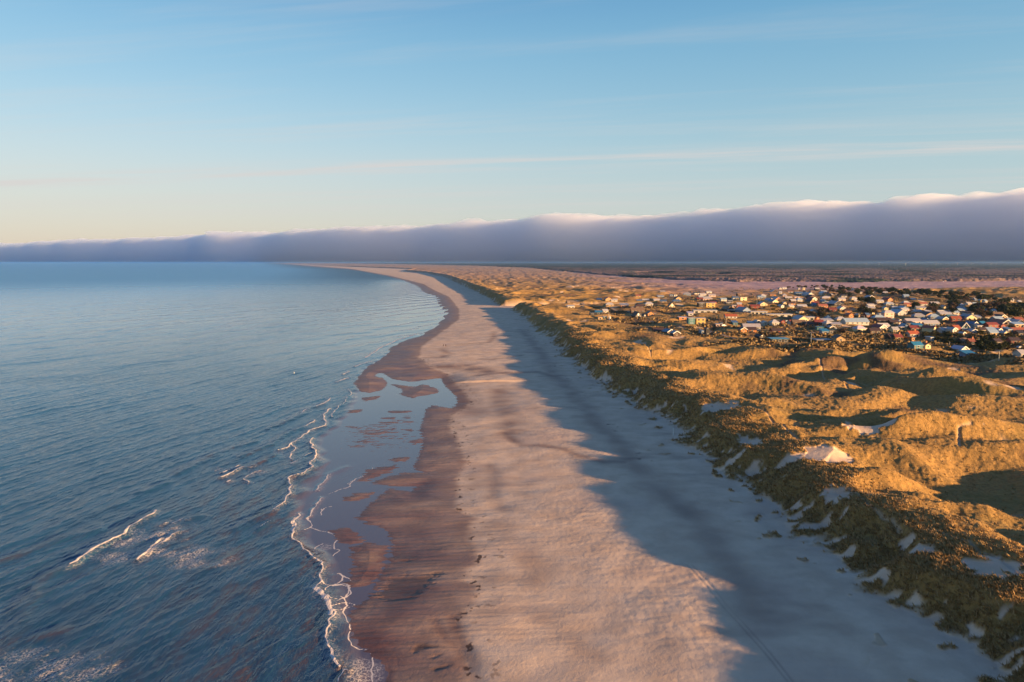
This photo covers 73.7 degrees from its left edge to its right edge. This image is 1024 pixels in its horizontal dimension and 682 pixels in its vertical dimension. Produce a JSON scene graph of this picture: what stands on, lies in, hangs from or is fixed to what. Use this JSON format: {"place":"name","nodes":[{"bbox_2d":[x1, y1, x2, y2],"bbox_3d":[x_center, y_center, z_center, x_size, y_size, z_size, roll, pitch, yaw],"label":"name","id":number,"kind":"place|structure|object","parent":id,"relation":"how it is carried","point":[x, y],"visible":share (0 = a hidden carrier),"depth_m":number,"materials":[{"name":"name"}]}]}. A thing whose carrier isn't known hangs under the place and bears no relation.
{"place":"outdoors","nodes":[
{"label":"outdoors","id":0,"kind":"place"},
{"bbox_2d":[0,262,1023,681],"bbox_3d":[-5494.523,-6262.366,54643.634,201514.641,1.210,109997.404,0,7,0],"label":"sea","id":1,"kind":"structure","parent":0,"point":[184,466],"depth_m":207.38,"materials":[{"name":"liquid"}]},
{"bbox_2d":[0,0,1023,261],"label":"sky","id":2,"kind":"structure","parent":0,"point":[131,130],"materials":[{"name":"blue"}]},
{"bbox_2d":[567,300,629,312],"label":"path","id":3,"kind":"structure","parent":0,"point":[568,301],"depth_m":823.52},
{"bbox_2d":[273,263,1023,681],"bbox_3d":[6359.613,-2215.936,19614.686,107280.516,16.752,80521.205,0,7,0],"label":"ground","id":4,"kind":"structure","parent":0,"point":[551,517],"depth_m":166.30,"materials":[{"name":"beige sand"}]},
{"bbox_2d":[605,302,613,306],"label":"house","id":5,"kind":"structure","parent":4,"relation":"on","point":[609,304],"depth_m":814.84,"materials":[{"name":"pink glass"}]},
{"bbox_2d":[631,311,641,317],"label":"house","id":6,"kind":"structure","parent":4,"relation":"on","point":[636,314],"depth_m":641.95,"materials":[{"name":"white glass"}]},
{"bbox_2d":[630,308,644,312],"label":"house","id":7,"kind":"structure","parent":4,"relation":"on","point":[632,310],"depth_m":716.34,"materials":[{"name":"grey glass"}]},
{"bbox_2d":[634,304,643,307],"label":"house","id":8,"kind":"structure","parent":4,"relation":"on","point":[638,306],"depth_m":774.06,"materials":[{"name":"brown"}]},
{"bbox_2d":[645,311,653,316],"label":"house","id":9,"kind":"structure","parent":4,"relation":"on","point":[648,313],"depth_m":685.92,"materials":[{"name":"orange brick"}]},
{"bbox_2d":[652,327,663,331],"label":"house","id":10,"kind":"structure","parent":4,"relation":"on","point":[657,329],"depth_m":505.91,"materials":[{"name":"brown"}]},
{"bbox_2d":[662,328,671,333],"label":"house","id":11,"kind":"structure","parent":4,"relation":"on","point":[665,330],"depth_m":495.89,"materials":[{"name":"blue stone"}]},
{"bbox_2d":[669,330,680,336],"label":"house","id":12,"kind":"structure","parent":4,"relation":"on","point":[674,333],"depth_m":476.72,"materials":[{"name":"white stone"}]},
{"bbox_2d":[677,316,686,319],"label":"flat roofed house","id":13,"kind":"structure","parent":4,"relation":"on","point":[681,317],"depth_m":628.26,"materials":[{"name":"orange brick"}]},
{"bbox_2d":[686,317,694,323],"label":"flat roofed house","id":14,"kind":"structure","parent":4,"relation":"on","point":[690,320],"depth_m":573.03,"materials":[{"name":"blue glass"}]},
{"bbox_2d":[358,263,1023,281],"bbox_3d":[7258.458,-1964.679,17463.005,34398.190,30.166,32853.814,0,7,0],"label":"forest","id":15,"kind":"object","parent":4,"relation":"on","point":[836,272],"visible":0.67,"depth_m":3648.06,"materials":[{"name":"green plant"}]},
{"bbox_2d":[696,302,703,307],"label":"flat roofed house","id":16,"kind":"structure","parent":4,"relation":"on","point":[700,304],"depth_m":806.85,"materials":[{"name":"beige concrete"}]},
{"bbox_2d":[695,317,705,324],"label":"flat roofed house","id":17,"kind":"structure","parent":4,"relation":"on","point":[700,320],"depth_m":574.54,"materials":[{"name":"yellow glass"}]},
{"bbox_2d":[692,310,717,312],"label":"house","id":18,"kind":"structure","parent":4,"relation":"on","point":[702,311],"depth_m":695.27,"materials":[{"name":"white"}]},
{"bbox_2d":[703,327,709,334],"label":"house","id":19,"kind":"structure","parent":4,"relation":"on","point":[706,330],"depth_m":501.37,"materials":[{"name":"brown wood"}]},
{"bbox_2d":[705,302,714,306],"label":"flat roofed house","id":20,"kind":"structure","parent":4,"relation":"on","point":[709,304],"depth_m":808.14,"materials":[{"name":"yellow glass"}]},
{"bbox_2d":[721,306,733,310],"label":"house","id":21,"kind":"structure","parent":4,"relation":"on","point":[724,308],"depth_m":730.90,"materials":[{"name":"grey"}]},
{"bbox_2d":[724,314,736,317],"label":"house","id":22,"kind":"structure","parent":4,"relation":"on","point":[730,315],"depth_m":634.31,"materials":[{"name":"glass"}]},
{"bbox_2d":[730,320,738,325],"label":"house","id":23,"kind":"structure","parent":4,"relation":"on","point":[734,322],"depth_m":576.26,"materials":[{"name":"blue stone"}]},
{"bbox_2d":[735,306,750,312],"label":"house","id":24,"kind":"structure","parent":4,"relation":"on","point":[742,309],"depth_m":713.96,"materials":[{"name":"white glass"}]},
{"bbox_2d":[738,327,747,331],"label":"house","id":25,"kind":"structure","parent":4,"relation":"on","point":[742,329],"depth_m":502.50,"materials":[{"name":"orange brick"}]},
{"bbox_2d":[741,323,760,330],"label":"house","id":26,"kind":"structure","parent":4,"relation":"on","point":[757,325],"depth_m":532.32,"materials":[{"name":"white"}]},
{"bbox_2d":[746,327,756,332],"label":"house","id":27,"kind":"structure","parent":4,"relation":"on","point":[753,329],"depth_m":513.12,"materials":[{"name":"orange brick"}]},
{"bbox_2d":[749,304,759,307],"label":"house","id":28,"kind":"structure","parent":4,"relation":"on","point":[754,305],"depth_m":792.57,"materials":[{"name":"red glass"}]},
{"bbox_2d":[749,311,767,313],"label":"terrace","id":29,"kind":"structure","parent":4,"relation":"on","point":[756,312],"depth_m":700.54,"materials":[{"name":"white glass"}]},
{"bbox_2d":[754,334,765,338],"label":"house","id":30,"kind":"structure","parent":4,"relation":"on","point":[759,336],"depth_m":463.12,"materials":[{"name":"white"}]},
{"bbox_2d":[757,301,767,305],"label":"house","id":31,"kind":"structure","parent":4,"relation":"on","point":[761,303],"depth_m":841.63,"materials":[{"name":"yellow glass"}]},
{"bbox_2d":[760,320,768,325],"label":"house","id":32,"kind":"structure","parent":4,"relation":"on","point":[763,323],"depth_m":574.75,"materials":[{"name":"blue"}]},
{"bbox_2d":[768,299,778,302],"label":"house","id":33,"kind":"structure","parent":4,"relation":"on","point":[772,301],"depth_m":850.85,"materials":[{"name":"yellow stone"}]},
{"bbox_2d":[769,319,779,325],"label":"house","id":34,"kind":"structure","parent":4,"relation":"on","point":[774,322],"depth_m":568.02,"materials":[{"name":"white glass"}]},
{"bbox_2d":[769,328,784,331],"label":"house","id":35,"kind":"structure","parent":4,"relation":"on","point":[776,329],"depth_m":523.87,"materials":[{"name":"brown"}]},
{"bbox_2d":[762,313,792,316],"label":"terrace","id":36,"kind":"structure","parent":4,"relation":"on","point":[781,314],"depth_m":662.54,"materials":[{"name":"white glass"}]},
{"bbox_2d":[767,337,788,342],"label":"flat roofed house","id":37,"kind":"structure","parent":4,"relation":"on","point":[781,339],"depth_m":453.95,"materials":[{"name":"blue"}]},
{"bbox_2d":[550,327,1023,681],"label":"dune grass","id":38,"kind":"structure","parent":4,"relation":"on","point":[896,557],"depth_m":142.79,"materials":[{"name":"plant"}]},
{"bbox_2d":[790,320,805,324],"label":"house","id":39,"kind":"structure","parent":4,"relation":"on","point":[799,322],"depth_m":569.82,"materials":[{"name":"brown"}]},
{"bbox_2d":[791,315,809,320],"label":"house","id":40,"kind":"structure","parent":4,"relation":"on","point":[799,317],"depth_m":616.86,"materials":[{"name":"yellow glass"}]},
{"bbox_2d":[796,304,806,307],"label":"house","id":41,"kind":"structure","parent":4,"relation":"on","point":[801,305],"depth_m":802.96,"materials":[{"name":"white glass"}]},
{"bbox_2d":[801,292,813,295],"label":"house","id":42,"kind":"structure","parent":4,"relation":"on","point":[804,293],"depth_m":1056.94,"materials":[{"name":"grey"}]},
{"bbox_2d":[803,321,814,326],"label":"house","id":43,"kind":"structure","parent":4,"relation":"on","point":[808,324],"depth_m":565.50,"materials":[{"name":"grey brick"}]},
{"bbox_2d":[599,286,1023,364],"bbox_3d":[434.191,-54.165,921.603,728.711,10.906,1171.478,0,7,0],"label":"scrub","id":44,"kind":"object","parent":4,"relation":"on","point":[851,336],"visible":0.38,"depth_m":468.84,"materials":[{"name":"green plant"}]},
{"bbox_2d":[812,320,823,325],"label":"house","id":45,"kind":"structure","parent":4,"relation":"on","point":[816,322],"depth_m":566.04,"materials":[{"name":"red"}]},
{"bbox_2d":[810,338,832,341],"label":"house","id":46,"kind":"structure","parent":4,"relation":"on","point":[820,339],"depth_m":452.99,"materials":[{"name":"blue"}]},
{"bbox_2d":[816,304,827,307],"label":"house","id":47,"kind":"structure","parent":4,"relation":"on","point":[822,305],"depth_m":785.09,"materials":[{"name":"red brick"}]},
{"bbox_2d":[818,328,828,332],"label":"house","id":48,"kind":"structure","parent":4,"relation":"on","point":[824,330],"depth_m":502.94,"materials":[{"name":"blue"}]},
{"bbox_2d":[821,320,831,325],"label":"house","id":49,"kind":"structure","parent":4,"relation":"on","point":[826,322],"depth_m":557.83,"materials":[{"name":"white"}]},
{"bbox_2d":[819,318,833,321],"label":"house","id":50,"kind":"structure","parent":4,"relation":"on","point":[829,319],"depth_m":594.79,"materials":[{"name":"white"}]},
{"bbox_2d":[828,307,836,311],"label":"house","id":51,"kind":"structure","parent":4,"relation":"on","point":[832,308],"depth_m":715.63,"materials":[{"name":"red glass"}]},
{"bbox_2d":[827,301,841,305],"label":"house","id":52,"kind":"structure","parent":4,"relation":"on","point":[834,303],"depth_m":820.28,"materials":[{"name":"grey glass"}]},
{"bbox_2d":[830,322,842,326],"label":"house","id":53,"kind":"structure","parent":4,"relation":"on","point":[836,324],"depth_m":554.43,"materials":[{"name":"white"}]},
{"bbox_2d":[831,334,845,341],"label":"house","id":54,"kind":"structure","parent":4,"relation":"on","point":[837,337],"depth_m":446.71,"materials":[{"name":"orange"}]},
{"bbox_2d":[843,308,851,312],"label":"house","id":55,"kind":"structure","parent":4,"relation":"on","point":[846,310],"depth_m":710.80,"materials":[{"name":"orange brick"}]},
{"bbox_2d":[843,312,853,317],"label":"house","id":56,"kind":"structure","parent":4,"relation":"on","point":[849,314],"depth_m":655.42,"materials":[{"name":"orange brick"}]},
{"bbox_2d":[840,318,869,325],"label":"house","id":57,"kind":"structure","parent":4,"relation":"on","point":[862,321],"depth_m":569.98,"materials":[{"name":"white glass"}]},
{"bbox_2d":[852,325,866,331],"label":"house","id":58,"kind":"structure","parent":4,"relation":"on","point":[858,328],"depth_m":524.63,"materials":[{"name":"white"}]},
{"bbox_2d":[866,328,881,333],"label":"house","id":59,"kind":"structure","parent":4,"relation":"on","point":[875,330],"depth_m":503.03,"materials":[{"name":"brown"}]},
{"bbox_2d":[870,324,887,329],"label":"house","id":60,"kind":"structure","parent":4,"relation":"on","point":[881,326],"depth_m":537.03,"materials":[{"name":"white"}]},
{"bbox_2d":[873,317,891,322],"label":"house","id":61,"kind":"structure","parent":4,"relation":"on","point":[881,319],"depth_m":585.12,"materials":[{"name":"grey glass"}]},
{"bbox_2d":[881,297,892,301],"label":"house","id":62,"kind":"structure","parent":4,"relation":"on","point":[887,299],"depth_m":893.17,"materials":[{"name":"orange brick"}]},
{"bbox_2d":[880,310,894,317],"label":"house","id":63,"kind":"structure","parent":4,"relation":"on","point":[887,313],"depth_m":642.52,"materials":[{"name":"white glass"}]},
{"bbox_2d":[884,333,893,338],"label":"house","id":64,"kind":"structure","parent":4,"relation":"on","point":[889,335],"depth_m":463.40,"materials":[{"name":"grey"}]},
{"bbox_2d":[886,320,899,323],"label":"house","id":65,"kind":"structure","parent":4,"relation":"on","point":[893,321],"depth_m":574.51,"materials":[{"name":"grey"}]},
{"bbox_2d":[889,327,899,332],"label":"house","id":66,"kind":"structure","parent":4,"relation":"on","point":[893,329],"depth_m":508.63,"materials":[{"name":"white"}]},
{"bbox_2d":[892,332,903,339],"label":"house","id":67,"kind":"structure","parent":4,"relation":"on","point":[898,336],"depth_m":460.15,"materials":[{"name":"red"}]},
{"bbox_2d":[891,309,906,314],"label":"house","id":68,"kind":"structure","parent":4,"relation":"on","point":[899,312],"depth_m":678.77,"materials":[{"name":"white glass"}]},
{"bbox_2d":[905,336,915,340],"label":"house","id":69,"kind":"structure","parent":4,"relation":"on","point":[910,338],"depth_m":457.73,"materials":[{"name":"orange brick"}]},
{"bbox_2d":[901,318,922,323],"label":"house","id":70,"kind":"structure","parent":4,"relation":"on","point":[917,320],"depth_m":581.73,"materials":[{"name":"grey glass"}]},
{"bbox_2d":[904,329,920,336],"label":"house","id":71,"kind":"structure","parent":4,"relation":"on","point":[914,333],"depth_m":477.88,"materials":[{"name":"red"}]},
{"bbox_2d":[906,325,919,330],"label":"house","id":72,"kind":"structure","parent":4,"relation":"on","point":[913,327],"depth_m":538.72,"materials":[{"name":"red"}]},
{"bbox_2d":[907,341,923,348],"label":"house","id":73,"kind":"structure","parent":4,"relation":"on","point":[915,344],"depth_m":412.70,"materials":[{"name":"teal"}]},
{"bbox_2d":[911,309,921,312],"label":"house","id":74,"kind":"structure","parent":4,"relation":"on","point":[916,310],"depth_m":691.71,"materials":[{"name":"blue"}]},
{"bbox_2d":[910,313,924,317],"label":"house","id":75,"kind":"structure","parent":4,"relation":"on","point":[918,315],"depth_m":640.89,"materials":[{"name":"grey glass"}]},
{"bbox_2d":[914,306,925,309],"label":"house","id":76,"kind":"structure","parent":4,"relation":"on","point":[921,307],"depth_m":755.25,"materials":[{"name":"white glass"}]},
{"bbox_2d":[922,341,930,348],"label":"house","id":77,"kind":"structure","parent":4,"relation":"on","point":[926,345],"depth_m":416.15,"materials":[{"name":"yellow"}]},
{"bbox_2d":[921,311,933,315],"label":"house","id":78,"kind":"structure","parent":4,"relation":"on","point":[925,313],"depth_m":653.62,"materials":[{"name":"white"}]},
{"bbox_2d":[921,325,936,331],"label":"house","id":79,"kind":"structure","parent":4,"relation":"on","point":[929,328],"depth_m":527.34,"materials":[{"name":"grey brick"}]},
{"bbox_2d":[922,320,939,325],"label":"house","id":80,"kind":"structure","parent":4,"relation":"on","point":[932,322],"depth_m":581.29,"materials":[{"name":"white"}]},
{"bbox_2d":[924,336,937,340],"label":"flat roofed house","id":81,"kind":"structure","parent":4,"relation":"on","point":[930,338],"depth_m":467.74,"materials":[{"name":"blue"}]},
{"bbox_2d":[927,314,938,319],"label":"house","id":82,"kind":"structure","parent":4,"relation":"on","point":[932,316],"depth_m":627.67,"materials":[{"name":"grey glass"}]},
{"bbox_2d":[936,327,945,332],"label":"house","id":83,"kind":"structure","parent":4,"relation":"on","point":[941,329],"depth_m":498.44,"materials":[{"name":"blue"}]},
{"bbox_2d":[935,316,948,320],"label":"house","id":84,"kind":"structure","parent":4,"relation":"on","point":[940,318],"depth_m":609.83,"materials":[{"name":"white glass"}]},
{"bbox_2d":[945,327,957,331],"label":"house","id":85,"kind":"structure","parent":4,"relation":"on","point":[952,329],"depth_m":492.82,"materials":[{"name":"white"}]},
{"bbox_2d":[948,316,961,321],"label":"house","id":86,"kind":"structure","parent":4,"relation":"on","point":[954,318],"depth_m":585.22,"materials":[{"name":"red glass"}]},
{"bbox_2d":[951,345,969,351],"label":"house","id":87,"kind":"structure","parent":4,"relation":"on","point":[956,347],"depth_m":414.95,"materials":[{"name":"blue"}]},
{"bbox_2d":[956,338,966,343],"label":"house","id":88,"kind":"structure","parent":4,"relation":"on","point":[963,340],"depth_m":455.64,"materials":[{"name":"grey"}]},
{"bbox_2d":[955,321,969,328],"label":"house","id":89,"kind":"structure","parent":4,"relation":"on","point":[963,324],"depth_m":523.89,"materials":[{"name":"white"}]},
{"bbox_2d":[961,311,973,314],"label":"house","id":90,"kind":"structure","parent":4,"relation":"on","point":[968,312],"depth_m":683.19,"materials":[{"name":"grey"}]},
{"bbox_2d":[959,350,976,355],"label":"house","id":91,"kind":"structure","parent":4,"relation":"on","point":[964,352],"depth_m":391.80,"materials":[{"name":"blue"}]},
{"bbox_2d":[959,313,977,319],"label":"house","id":92,"kind":"structure","parent":4,"relation":"on","point":[969,316],"depth_m":584.14,"materials":[{"name":"white glass"}]},
{"bbox_2d":[966,337,975,344],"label":"house","id":93,"kind":"structure","parent":4,"relation":"on","point":[972,340],"depth_m":452.53,"materials":[{"name":"red brick"}]},
{"bbox_2d":[966,328,977,332],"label":"house","id":94,"kind":"structure","parent":4,"relation":"on","point":[972,330],"depth_m":506.90,"materials":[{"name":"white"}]},
{"bbox_2d":[966,321,978,327],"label":"house","id":95,"kind":"structure","parent":4,"relation":"on","point":[971,324],"depth_m":547.80,"materials":[{"name":"blue stone"}]},
{"bbox_2d":[976,293,987,298],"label":"tree","id":96,"kind":"object","parent":4,"relation":"on","point":[982,296],"visible":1,"depth_m":899.62,"materials":[{"name":"green plant"}]},
{"bbox_2d":[976,327,987,330],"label":"house","id":97,"kind":"structure","parent":4,"relation":"on","point":[982,328],"depth_m":519.04,"materials":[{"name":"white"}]},
{"bbox_2d":[982,322,998,327],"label":"house","id":98,"kind":"structure","parent":4,"relation":"on","point":[991,324],"depth_m":539.55,"materials":[{"name":"red"}]},
{"bbox_2d":[986,341,997,345],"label":"bush","id":99,"kind":"object","parent":4,"relation":"on","point":[994,343],"visible":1,"depth_m":418.97,"materials":[{"name":"green plant"}]},
{"bbox_2d":[985,330,999,334],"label":"house","id":100,"kind":"structure","parent":4,"relation":"on","point":[993,332],"depth_m":498.31,"materials":[{"name":"white"}]},
{"bbox_2d":[989,338,1002,342],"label":"house","id":101,"kind":"structure","parent":4,"relation":"on","point":[998,340],"depth_m":446.59,"materials":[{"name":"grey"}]},
{"bbox_2d":[990,316,1003,319],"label":"house","id":102,"kind":"structure","parent":4,"relation":"on","point":[998,317],"depth_m":587.00,"materials":[{"name":"grey glass"}]},
{"bbox_2d":[988,318,1010,325],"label":"house","id":103,"kind":"structure","parent":4,"relation":"on","point":[1004,321],"depth_m":568.47,"materials":[{"name":"grey brick"}]},
{"bbox_2d":[1001,306,1013,315],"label":"tree","id":104,"kind":"object","parent":4,"relation":"on","point":[1007,308],"visible":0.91,"depth_m":676.01,"materials":[{"name":"green plant"}]},
{"bbox_2d":[1002,327,1013,331],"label":"house","id":105,"kind":"structure","parent":4,"relation":"on","point":[1007,329],"depth_m":526.93,"materials":[{"name":"white stone"}]},
{"bbox_2d":[1004,337,1021,342],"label":"house","id":106,"kind":"structure","parent":4,"relation":"on","point":[1013,339],"depth_m":434.48,"materials":[{"name":"brown"}]},
{"bbox_2d":[1008,309,1021,316],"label":"tree","id":107,"kind":"object","parent":4,"relation":"on","point":[1014,312],"visible":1,"depth_m":644.17,"materials":[{"name":"green plant"}]},
{"bbox_2d":[1009,322,1023,326],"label":"house","id":108,"kind":"structure","parent":4,"relation":"on","point":[1018,324],"depth_m":545.60,"materials":[{"name":"white"}]},
{"bbox_2d":[1010,326,1023,330],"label":"house","id":109,"kind":"structure","parent":4,"relation":"on","point":[1018,328],"depth_m":528.08,"materials":[{"name":"red brick"}]},
{"bbox_2d":[1010,319,1023,322],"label":"house","id":110,"kind":"structure","parent":4,"relation":"on","point":[1014,320],"depth_m":578.19,"materials":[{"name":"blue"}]},
{"bbox_2d":[1011,349,1023,356],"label":"house","id":111,"kind":"structure","parent":4,"relation":"on","point":[1019,352],"depth_m":359.35,"materials":[{"name":"white"}]},
{"bbox_2d":[1012,330,1023,335],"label":"house","id":112,"kind":"structure","parent":4,"relation":"on","point":[1020,332],"depth_m":497.22,"materials":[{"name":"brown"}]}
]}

